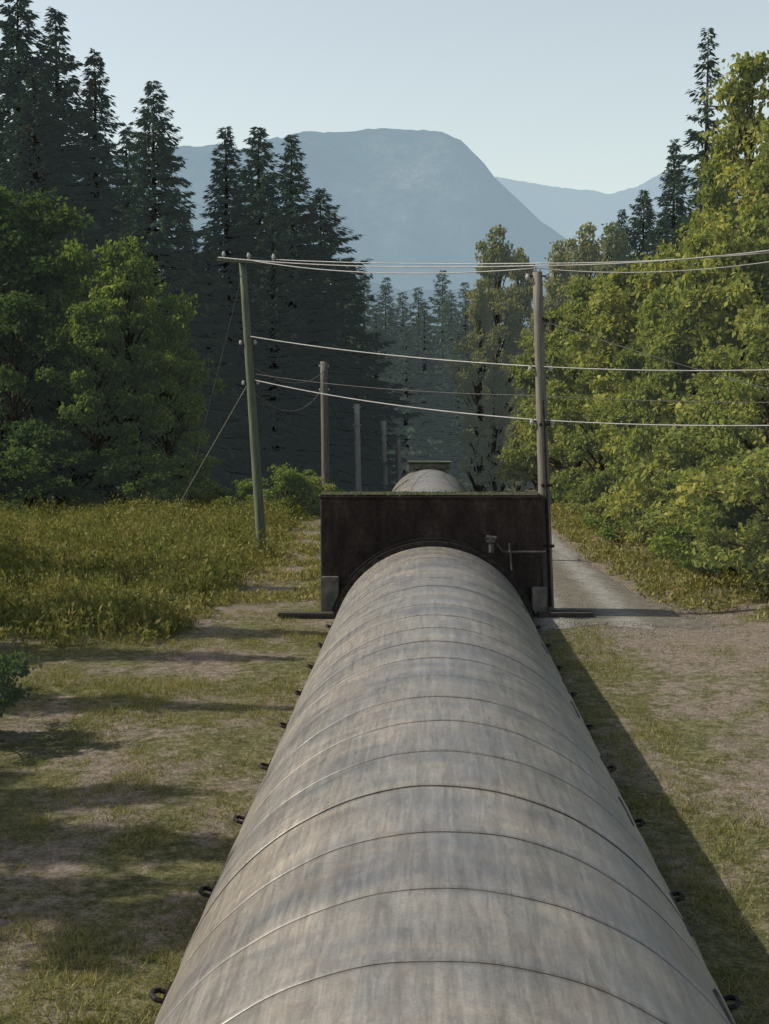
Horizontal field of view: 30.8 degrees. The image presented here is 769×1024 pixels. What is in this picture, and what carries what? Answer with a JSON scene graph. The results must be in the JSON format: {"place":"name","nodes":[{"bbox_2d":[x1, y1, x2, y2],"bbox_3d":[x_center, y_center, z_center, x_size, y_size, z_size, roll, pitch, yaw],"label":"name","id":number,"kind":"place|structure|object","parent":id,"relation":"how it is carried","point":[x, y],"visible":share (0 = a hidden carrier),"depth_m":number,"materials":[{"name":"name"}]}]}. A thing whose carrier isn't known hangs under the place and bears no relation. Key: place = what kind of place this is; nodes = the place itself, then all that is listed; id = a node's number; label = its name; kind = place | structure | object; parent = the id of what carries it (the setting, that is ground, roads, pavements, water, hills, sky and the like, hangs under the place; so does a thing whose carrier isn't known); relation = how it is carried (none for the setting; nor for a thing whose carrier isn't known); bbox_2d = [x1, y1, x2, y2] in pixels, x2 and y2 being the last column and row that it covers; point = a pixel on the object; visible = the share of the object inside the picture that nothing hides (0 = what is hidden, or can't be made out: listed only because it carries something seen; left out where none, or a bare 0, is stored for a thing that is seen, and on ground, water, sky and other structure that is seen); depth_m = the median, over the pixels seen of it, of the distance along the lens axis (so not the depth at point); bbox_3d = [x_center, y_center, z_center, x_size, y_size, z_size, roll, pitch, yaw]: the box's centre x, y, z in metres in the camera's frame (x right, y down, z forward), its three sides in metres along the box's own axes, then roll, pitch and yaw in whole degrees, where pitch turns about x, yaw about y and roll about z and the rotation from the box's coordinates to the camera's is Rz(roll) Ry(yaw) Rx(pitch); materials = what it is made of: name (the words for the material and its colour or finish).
{"place":"outdoors","nodes":[
{"label":"outdoors","id":0,"kind":"place"},
{"bbox_2d":[72,128,600,292],"bbox_3d":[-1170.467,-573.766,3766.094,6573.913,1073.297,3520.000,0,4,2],"label":"mountain","id":1,"kind":"structure","parent":0,"point":[410,196],"depth_m":3635.92,"materials":[{"name":"blue stone"}]},
{"bbox_2d":[158,241,595,357],"bbox_3d":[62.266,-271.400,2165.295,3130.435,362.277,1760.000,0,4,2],"label":"foothill","id":2,"kind":"structure","parent":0,"point":[374,287],"depth_m":2287.54,"materials":[{"name":"green plant"}]},
{"bbox_2d":[0,487,768,1023],"bbox_3d":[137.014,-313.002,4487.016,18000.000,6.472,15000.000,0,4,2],"label":"ground","id":3,"kind":"structure","parent":0,"point":[102,887],"depth_m":16.52,"materials":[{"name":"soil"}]},
{"bbox_2d":[0,646,42,723],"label":"bush","id":4,"kind":"object","parent":3,"relation":"on","point":[14,666],"visible":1,"depth_m":17.71,"materials":[{"name":"green plant"}]},
{"bbox_2d":[0,290,98,503],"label":"maple tree","id":5,"kind":"object","parent":3,"relation":"on","point":[22,320],"visible":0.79,"depth_m":57.47,"materials":[{"name":"green plant"}]},
{"bbox_2d":[0,185,107,465],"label":"maple tree","id":6,"kind":"object","parent":3,"relation":"on","point":[20,279],"visible":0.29,"depth_m":60.48,"materials":[{"name":"green plant"}]},
{"bbox_2d":[0,73,111,502],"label":"fir tree","id":7,"kind":"object","parent":3,"relation":"on","point":[45,152],"visible":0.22,"depth_m":73.13,"materials":[{"name":"green plant"}]},
{"bbox_2d":[0,0,119,496],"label":"fir tree","id":8,"kind":"object","parent":3,"relation":"on","point":[17,70],"visible":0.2,"depth_m":76.82,"materials":[{"name":"green plant"}]},
{"bbox_2d":[0,187,123,502],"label":"maple tree","id":9,"kind":"object","parent":3,"relation":"on","point":[49,222],"visible":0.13,"depth_m":62.25,"materials":[{"name":"green plant"}]},
{"bbox_2d":[0,417,130,506],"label":"bush","id":10,"kind":"object","parent":3,"relation":"on","point":[24,460],"visible":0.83,"depth_m":55.76,"materials":[{"name":"green plant"}]},
{"bbox_2d":[29,6,108,261],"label":"fir tree","id":11,"kind":"object","parent":3,"relation":"on","point":[65,91],"visible":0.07,"depth_m":82.83,"materials":[{"name":"green plant"}]},
{"bbox_2d":[0,238,140,446],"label":"maple tree","id":12,"kind":"object","parent":3,"relation":"on","point":[80,281],"visible":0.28,"depth_m":60.76,"materials":[{"name":"green plant"}]},
{"bbox_2d":[0,437,144,507],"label":"bush","id":13,"kind":"object","parent":3,"relation":"on","point":[77,446],"visible":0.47,"depth_m":56.90,"materials":[{"name":"green plant"}]},
{"bbox_2d":[59,48,130,261],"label":"fir tree","id":14,"kind":"object","parent":3,"relation":"on","point":[94,128],"visible":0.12,"depth_m":82.75,"materials":[{"name":"green plant"}]},
{"bbox_2d":[17,297,177,492],"bbox_3d":[-12.111,-4.407,58.755,5.353,9.206,6.643,4,6,43],"label":"maple tree","id":15,"kind":"object","parent":3,"relation":"on","point":[101,328],"visible":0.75,"depth_m":57.65,"materials":[{"name":"green plant"}]},
{"bbox_2d":[94,127,161,484],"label":"fir tree","id":16,"kind":"object","parent":3,"relation":"on","point":[120,182],"visible":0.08,"depth_m":75.02,"materials":[{"name":"green plant"}]},
{"bbox_2d":[62,438,196,507],"bbox_3d":[-10.350,-1.330,57.606,5.158,3.486,4.842,3,5,33],"label":"bush","id":17,"kind":"object","parent":3,"relation":"on","point":[135,466],"visible":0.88,"depth_m":56.80,"materials":[{"name":"green plant"}]},
{"bbox_2d":[47,235,228,500],"bbox_3d":[-10.817,-5.891,60.675,7.802,12.164,6.287,-1,4,-17],"label":"maple tree","id":18,"kind":"object","parent":3,"relation":"on","point":[125,272],"visible":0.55,"depth_m":59.37,"materials":[{"name":"green plant"}]},
{"bbox_2d":[0,486,318,647],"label":"tall weeds","id":19,"kind":"object","parent":3,"relation":"on","point":[159,530],"visible":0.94,"depth_m":34.34,"materials":[{"name":"green plant"}]},
{"bbox_2d":[131,327,210,489],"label":"maple tree","id":20,"kind":"object","parent":3,"relation":"on","point":[187,414],"visible":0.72,"depth_m":59.45,"materials":[{"name":"green plant"}]},
{"bbox_2d":[144,451,224,507],"bbox_3d":[-8.351,-1.179,59.515,4.247,2.870,3.986,-3,5,-36],"label":"bush","id":21,"kind":"object","parent":3,"relation":"on","point":[199,485],"visible":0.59,"depth_m":59.00,"materials":[{"name":"green plant"}]},
{"bbox_2d":[89,80,280,501],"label":"fir tree","id":22,"kind":"object","parent":3,"relation":"on","point":[160,246],"visible":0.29,"depth_m":71.25,"materials":[{"name":"green plant"}]},
{"bbox_2d":[188,232,251,501],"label":"fir tree","id":23,"kind":"object","parent":3,"relation":"on","point":[227,466],"visible":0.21,"depth_m":79.44,"materials":[{"name":"green plant"}]},
{"bbox_2d":[174,223,272,498],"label":"fir tree","id":24,"kind":"object","parent":3,"relation":"on","point":[194,262],"visible":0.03,"depth_m":79.36,"materials":[{"name":"green plant"}]},
{"bbox_2d":[215,478,270,511],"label":"bush","id":25,"kind":"object","parent":3,"relation":"on","point":[245,487],"visible":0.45,"depth_m":55.91,"materials":[{"name":"green plant"}]},
{"bbox_2d":[216,251,280,554],"bbox_3d":[-3.758,-2.803,39.021,1.824,8.859,0.319,0,4,2],"label":"utility pole","id":26,"kind":"object","parent":3,"relation":"on","point":[256,462],"visible":0.94,"depth_m":38.91,"materials":[{"name":"grey wood"}]},
{"bbox_2d":[177,250,768,510],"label":"power line","id":27,"kind":"object","parent":26,"relation":"hanging from","point":[626,262],"visible":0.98,"depth_m":30.02,"materials":[{"name":"metal"}]},
{"bbox_2d":[191,126,335,499],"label":"fir tree","id":28,"kind":"object","parent":3,"relation":"on","point":[225,242],"visible":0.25,"depth_m":82.79,"materials":[{"name":"green plant"}]},
{"bbox_2d":[211,513,320,608],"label":"roadside weeds","id":29,"kind":"object","parent":3,"relation":"on","point":[309,562],"visible":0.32,"depth_m":34.47,"materials":[{"name":"green plant"}]},
{"bbox_2d":[207,126,352,469],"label":"fir tree","id":30,"kind":"object","parent":3,"relation":"on","point":[262,192],"visible":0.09,"depth_m":88.44,"materials":[{"name":"green plant"}]},
{"bbox_2d":[244,462,320,515],"bbox_3d":[-3.718,-0.700,54.011,3.150,2.457,3.356,-2,5,-28],"label":"bush","id":31,"kind":"object","parent":3,"relation":"on","point":[295,483],"visible":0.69,"depth_m":53.76,"materials":[{"name":"green plant"}]},
{"bbox_2d":[222,200,355,500],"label":"fir tree","id":32,"kind":"object","parent":3,"relation":"on","point":[279,361],"visible":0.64,"depth_m":81.22,"materials":[{"name":"green plant"}]},
{"bbox_2d":[277,611,334,618],"bbox_3d":[-1.556,2.069,27.928,1.150,0.120,0.300,0,4,2],"label":"timber sleeper","id":33,"kind":"object","parent":3,"relation":"on","point":[309,615],"visible":0.95,"depth_m":27.79,"materials":[{"name":"brown wood"}]},
{"bbox_2d":[292,474,336,514],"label":"bush","id":34,"kind":"object","parent":3,"relation":"on","point":[324,487],"visible":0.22,"depth_m":55.95,"materials":[{"name":"green plant"}]},
{"bbox_2d":[319,361,329,491],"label":"utility pole","id":35,"kind":"object","parent":3,"relation":"on","point":[323,366],"visible":0.81,"depth_m":65.84,"materials":[{"name":"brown wood"}]},
{"bbox_2d":[258,134,392,494],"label":"fir tree","id":36,"kind":"object","parent":3,"relation":"on","point":[317,332],"visible":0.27,"depth_m":86.89,"materials":[{"name":"green plant"}]},
{"bbox_2d":[352,404,361,491],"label":"utility pole","id":37,"kind":"object","parent":3,"relation":"on","point":[357,448],"visible":0.83,"depth_m":81.89,"materials":[{"name":"grey wood"}]},
{"bbox_2d":[297,187,424,491],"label":"fir tree","id":38,"kind":"object","parent":3,"relation":"on","point":[349,336],"visible":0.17,"depth_m":95.07,"materials":[{"name":"green plant"}]},
{"bbox_2d":[338,258,406,485],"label":"fir tree","id":39,"kind":"object","parent":3,"relation":"on","point":[382,417],"visible":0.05,"depth_m":103.30,"materials":[{"name":"green plant"}]},
{"bbox_2d":[356,273,391,431],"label":"fir tree","id":40,"kind":"object","parent":3,"relation":"on","point":[368,305],"visible":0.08,"depth_m":133.63,"materials":[{"name":"green plant"}]},
{"bbox_2d":[364,304,403,472],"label":"fir tree","id":41,"kind":"object","parent":3,"relation":"on","point":[375,327],"visible":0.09,"depth_m":117.20,"materials":[{"name":"green plant"}]},
{"bbox_2d":[380,421,387,491],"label":"utility pole","id":42,"kind":"object","parent":3,"relation":"on","point":[383,424],"visible":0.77,"depth_m":89.86,"materials":[{"name":"grey wood"}]},
{"bbox_2d":[373,277,410,406],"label":"fir tree","id":43,"kind":"object","parent":3,"relation":"on","point":[390,312],"visible":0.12,"depth_m":140.76,"materials":[{"name":"green plant"}]},
{"bbox_2d":[395,438,401,483],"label":"utility pole","id":44,"kind":"object","parent":3,"relation":"on","point":[398,454],"visible":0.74,"depth_m":95.88,"materials":[{"name":"grey wood"}]},
{"bbox_2d":[388,292,414,356],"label":"fir tree","id":45,"kind":"object","parent":3,"relation":"on","point":[404,315],"visible":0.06,"depth_m":148.67,"materials":[{"name":"green plant"}]},
{"bbox_2d":[373,352,434,467],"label":"fir tree","id":46,"kind":"object","parent":3,"relation":"on","point":[395,363],"visible":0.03,"depth_m":119.22,"materials":[{"name":"green plant"}]},
{"bbox_2d":[372,326,449,483],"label":"fir tree","id":47,"kind":"object","parent":3,"relation":"on","point":[413,449],"visible":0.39,"depth_m":111.02,"materials":[{"name":"green plant"}]},
{"bbox_2d":[401,286,430,386],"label":"fir tree","id":48,"kind":"object","parent":3,"relation":"on","point":[416,296],"visible":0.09,"depth_m":143.66,"materials":[{"name":"green plant"}]},
{"bbox_2d":[392,301,453,470],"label":"fir tree","id":49,"kind":"object","parent":3,"relation":"on","point":[426,345],"visible":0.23,"depth_m":118.97,"materials":[{"name":"green plant"}]},
{"bbox_2d":[407,461,451,469],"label":"block","id":50,"kind":"object","parent":3,"relation":"on","point":[423,465],"visible":0.99,"depth_m":65.38,"materials":[{"name":"grey concrete"}]},
{"bbox_2d":[318,490,546,616],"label":"concrete anchor block","id":51,"kind":"structure","parent":3,"relation":"on","point":[358,529],"depth_m":28.08,"materials":[{"name":"brown concrete"}]},
{"bbox_2d":[412,270,456,395],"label":"fir tree","id":52,"kind":"object","parent":3,"relation":"on","point":[436,331],"visible":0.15,"depth_m":130.54,"materials":[{"name":"green plant"}]},
{"bbox_2d":[149,469,740,1023],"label":"pipeline","id":53,"kind":"object","parent":3,"relation":"on","point":[439,825],"visible":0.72,"depth_m":9.13,"materials":[{"name":"metal"}]},
{"bbox_2d":[427,292,468,431],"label":"fir tree","id":54,"kind":"object","parent":3,"relation":"on","point":[444,318],"visible":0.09,"depth_m":126.70,"materials":[{"name":"green plant"}]},
{"bbox_2d":[434,282,484,445],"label":"fir tree","id":55,"kind":"object","parent":3,"relation":"on","point":[464,321],"visible":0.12,"depth_m":123.83,"materials":[{"name":"green plant"}]},
{"bbox_2d":[416,322,508,491],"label":"fir tree","id":56,"kind":"object","parent":3,"relation":"on","point":[449,426],"visible":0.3,"depth_m":111.07,"materials":[{"name":"green plant"}]},
{"bbox_2d":[443,373,505,491],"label":"fir tree","id":57,"kind":"object","parent":3,"relation":"on","point":[467,484],"visible":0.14,"depth_m":109.22,"materials":[{"name":"green plant"}]},
{"bbox_2d":[453,278,509,491],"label":"alder tree","id":58,"kind":"object","parent":3,"relation":"on","point":[479,313],"visible":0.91,"depth_m":93.15,"materials":[{"name":"green plant"}]},
{"bbox_2d":[445,224,529,491],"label":"alder tree","id":59,"kind":"object","parent":3,"relation":"on","point":[500,305],"visible":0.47,"depth_m":96.36,"materials":[{"name":"green plant"}]},
{"bbox_2d":[474,362,509,491],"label":"alder tree","id":60,"kind":"object","parent":3,"relation":"on","point":[494,380],"visible":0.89,"depth_m":87.45,"materials":[{"name":"green plant"}]},
{"bbox_2d":[503,387,528,491],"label":"alder tree","id":61,"kind":"object","parent":3,"relation":"on","point":[519,486],"visible":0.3,"depth_m":79.56,"materials":[{"name":"green plant"}]},
{"bbox_2d":[486,246,547,491],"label":"alder tree","id":62,"kind":"object","parent":3,"relation":"on","point":[521,289],"visible":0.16,"depth_m":98.44,"materials":[{"name":"green plant"}]},
{"bbox_2d":[504,302,551,491],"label":"alder tree","id":63,"kind":"object","parent":3,"relation":"on","point":[529,332],"visible":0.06,"depth_m":83.12,"materials":[{"name":"green plant"}]},
{"bbox_2d":[525,271,554,609],"bbox_3d":[3.177,-1.248,28.472,0.659,7.251,0.324,0,4,2],"label":"utility pole","id":64,"kind":"object","parent":3,"relation":"on","point":[544,485],"visible":0.93,"depth_m":28.36,"materials":[{"name":"grey wood"}]},
{"bbox_2d":[494,331,587,496],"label":"maple tree","id":65,"kind":"object","parent":3,"relation":"on","point":[524,436],"visible":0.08,"depth_m":70.17,"materials":[{"name":"green plant"}]},
{"bbox_2d":[494,274,606,501],"bbox_3d":[9.130,-5.297,63.632,6.874,10.892,6.446,-1,4,-14],"label":"maple tree","id":66,"kind":"object","parent":3,"relation":"on","point":[579,288],"visible":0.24,"depth_m":63.58,"materials":[{"name":"green plant"}]},
{"bbox_2d":[542,239,581,502],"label":"alder tree","id":67,"kind":"object","parent":3,"relation":"on","point":[553,282],"visible":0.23,"depth_m":88.41,"materials":[{"name":"green plant"}]},
{"bbox_2d":[537,610,592,617],"bbox_3d":[3.607,2.066,27.971,1.100,0.140,0.500,0,4,2],"label":"timber sleeper","id":68,"kind":"object","parent":3,"relation":"on","point":[565,613],"visible":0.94,"depth_m":27.73,"materials":[{"name":"brown wood"}]},
{"bbox_2d":[552,482,585,506],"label":"bush","id":69,"kind":"object","parent":3,"relation":"on","point":[557,498],"visible":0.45,"depth_m":61.72,"materials":[{"name":"green plant"}]},
{"bbox_2d":[532,349,617,502],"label":"maple tree","id":70,"kind":"object","parent":3,"relation":"on","point":[560,434],"visible":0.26,"depth_m":53.34,"materials":[{"name":"green plant"}]},
{"bbox_2d":[511,265,646,469],"bbox_3d":[8.761,-4.668,55.189,6.549,10.065,7.705,-2,4,-24],"label":"maple tree","id":71,"kind":"object","parent":3,"relation":"on","point":[619,279],"visible":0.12,"depth_m":54.91,"materials":[{"name":"green plant"}]},
{"bbox_2d":[562,476,599,514],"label":"bush","id":72,"kind":"object","parent":3,"relation":"on","point":[580,497],"visible":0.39,"depth_m":53.78,"materials":[{"name":"green plant"}]},
{"bbox_2d":[555,221,608,377],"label":"alder tree","id":73,"kind":"object","parent":3,"relation":"on","point":[586,248],"visible":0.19,"depth_m":86.37,"materials":[{"name":"green plant"}]},
{"bbox_2d":[564,470,622,528],"bbox_3d":[7.580,-0.318,46.861,3.018,2.564,2.925,-1,4,-20],"label":"bush","id":74,"kind":"object","parent":3,"relation":"on","point":[595,507],"visible":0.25,"depth_m":46.31,"materials":[{"name":"green plant"}]},
{"bbox_2d":[588,220,645,296],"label":"alder tree","id":75,"kind":"object","parent":3,"relation":"on","point":[616,246],"visible":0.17,"depth_m":74.47,"materials":[{"name":"green plant"}]},
{"bbox_2d":[581,477,657,545],"bbox_3d":[7.636,0.053,42.081,2.650,2.480,2.823,-2,5,-26],"label":"bush","id":76,"kind":"object","parent":3,"relation":"on","point":[608,533],"visible":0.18,"depth_m":42.03,"materials":[{"name":"green plant"}]},
{"bbox_2d":[546,247,703,474],"bbox_3d":[9.659,-4.336,49.916,7.386,10.013,7.441,-3,5,-35],"label":"maple tree","id":77,"kind":"object","parent":3,"relation":"on","point":[618,325],"visible":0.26,"depth_m":49.42,"materials":[{"name":"green plant"}]},
{"bbox_2d":[566,340,686,525],"bbox_3d":[8.405,-2.223,44.526,4.332,6.558,4.300,3,5,32],"label":"maple tree","id":78,"kind":"object","parent":3,"relation":"on","point":[624,359],"visible":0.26,"depth_m":44.29,"materials":[{"name":"green plant"}]},
{"bbox_2d":[595,190,658,500],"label":"fir tree","id":79,"kind":"object","parent":3,"relation":"on","point":[641,225],"visible":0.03,"depth_m":78.44,"materials":[{"name":"green plant"}]},
{"bbox_2d":[602,484,689,558],"bbox_3d":[7.845,0.143,37.773,3.170,2.925,3.271,-3,5,-34],"label":"bush","id":80,"kind":"object","parent":3,"relation":"on","point":[630,537],"visible":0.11,"depth_m":37.78,"materials":[{"name":"green plant"}]},
{"bbox_2d":[631,218,669,301],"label":"fir tree","id":81,"kind":"object","parent":3,"relation":"on","point":[655,241],"visible":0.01,"depth_m":64.85,"materials":[{"name":"green plant"}]},
{"bbox_2d":[533,571,768,1021],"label":"loose stones","id":82,"kind":"object","parent":3,"relation":"on","point":[646,633],"visible":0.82,"depth_m":25.57,"materials":[{"name":"grey stone"}]},
{"bbox_2d":[600,309,715,538],"bbox_3d":[8.260,-2.066,38.731,4.482,7.102,4.203,1,4,9],"label":"maple tree","id":83,"kind":"object","parent":3,"relation":"on","point":[665,349],"visible":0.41,"depth_m":38.26,"materials":[{"name":"green plant"}]},
{"bbox_2d":[550,500,768,620],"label":"roadside weeds","id":84,"kind":"object","parent":3,"relation":"on","point":[579,533],"visible":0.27,"depth_m":33.18,"materials":[{"name":"green plant"}]},
{"bbox_2d":[597,255,738,514],"bbox_3d":[9.483,-3.376,42.751,5.653,8.990,6.028,-1,4,-14],"label":"maple tree","id":85,"kind":"object","parent":3,"relation":"on","point":[654,307],"visible":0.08,"depth_m":42.18,"materials":[{"name":"green plant"}]},
{"bbox_2d":[646,139,696,259],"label":"fir tree","id":86,"kind":"object","parent":3,"relation":"on","point":[670,194],"visible":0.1,"depth_m":68.55,"materials":[{"name":"green plant"}]},
{"bbox_2d":[637,463,710,570],"bbox_3d":[7.956,0.254,35.019,3.488,3.057,3.599,-1,4,-10],"label":"bush","id":87,"kind":"object","parent":3,"relation":"on","point":[661,524],"visible":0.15,"depth_m":34.88,"materials":[{"name":"green plant"}]},
{"bbox_2d":[614,211,768,510],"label":"maple tree","id":88,"kind":"object","parent":3,"relation":"on","point":[745,282],"visible":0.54,"depth_m":37.09,"materials":[{"name":"green plant"}]},
{"bbox_2d":[654,27,738,252],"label":"fir tree","id":89,"kind":"object","parent":3,"relation":"on","point":[706,120],"visible":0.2,"depth_m":58.58,"materials":[{"name":"green plant"}]},
{"bbox_2d":[655,164,740,258],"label":"alder tree","id":90,"kind":"object","parent":3,"relation":"on","point":[710,194],"visible":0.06,"depth_m":52.71,"materials":[{"name":"green plant"}]},
{"bbox_2d":[637,462,760,574],"bbox_3d":[8.004,0.328,32.981,3.618,3.179,3.396,2,4,21],"label":"bush","id":91,"kind":"object","parent":3,"relation":"on","point":[680,531],"visible":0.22,"depth_m":32.26,"materials":[{"name":"green plant"}]},
{"bbox_2d":[649,346,749,540],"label":"maple tree","id":92,"kind":"object","parent":3,"relation":"on","point":[691,455],"visible":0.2,"depth_m":35.49,"materials":[{"name":"green plant"}]},
{"bbox_2d":[650,444,768,601],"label":"bush","id":93,"kind":"object","parent":3,"relation":"on","point":[755,485],"visible":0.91,"depth_m":28.98,"materials":[{"name":"green plant"}]},
{"bbox_2d":[659,50,768,349],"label":"alder tree","id":94,"kind":"object","parent":3,"relation":"on","point":[741,135],"visible":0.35,"depth_m":44.74,"materials":[{"name":"green plant"}]},
{"bbox_2d":[662,304,768,549],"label":"maple tree","id":95,"kind":"object","parent":3,"relation":"on","point":[738,437],"visible":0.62,"depth_m":32.35,"materials":[{"name":"green plant"}]},
{"bbox_2d":[676,436,768,586],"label":"bush","id":96,"kind":"object","parent":3,"relation":"on","point":[762,531],"visible":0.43,"depth_m":29.88,"materials":[{"name":"green plant"}]},
{"bbox_2d":[706,113,768,360],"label":"alder tree","id":97,"kind":"object","parent":3,"relation":"on","point":[759,208],"visible":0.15,"depth_m":40.91,"materials":[{"name":"green plant"}]},
{"bbox_2d":[0,0,768,193],"label":"sky","id":98,"kind":"structure","parent":0,"point":[573,94],"materials":[{"name":"blue"}]},
{"bbox_2d":[495,167,740,255],"bbox_3d":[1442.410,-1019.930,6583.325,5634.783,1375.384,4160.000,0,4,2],"label":"mountain","id":99,"kind":"structure","parent":0,"point":[566,213],"depth_m":6695.74,"materials":[{"name":"blue stone"}]},
{"bbox_2d":[532,532,717,631],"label":"gravel road","id":100,"kind":"structure","parent":0,"point":[581,584],"depth_m":30.22,"materials":[{"name":"grey gravel"}]},
{"bbox_2d":[531,592,768,1023],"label":"grass","id":101,"kind":"structure","parent":0,"point":[580,650],"depth_m":15.04,"materials":[{"name":"green plant"}]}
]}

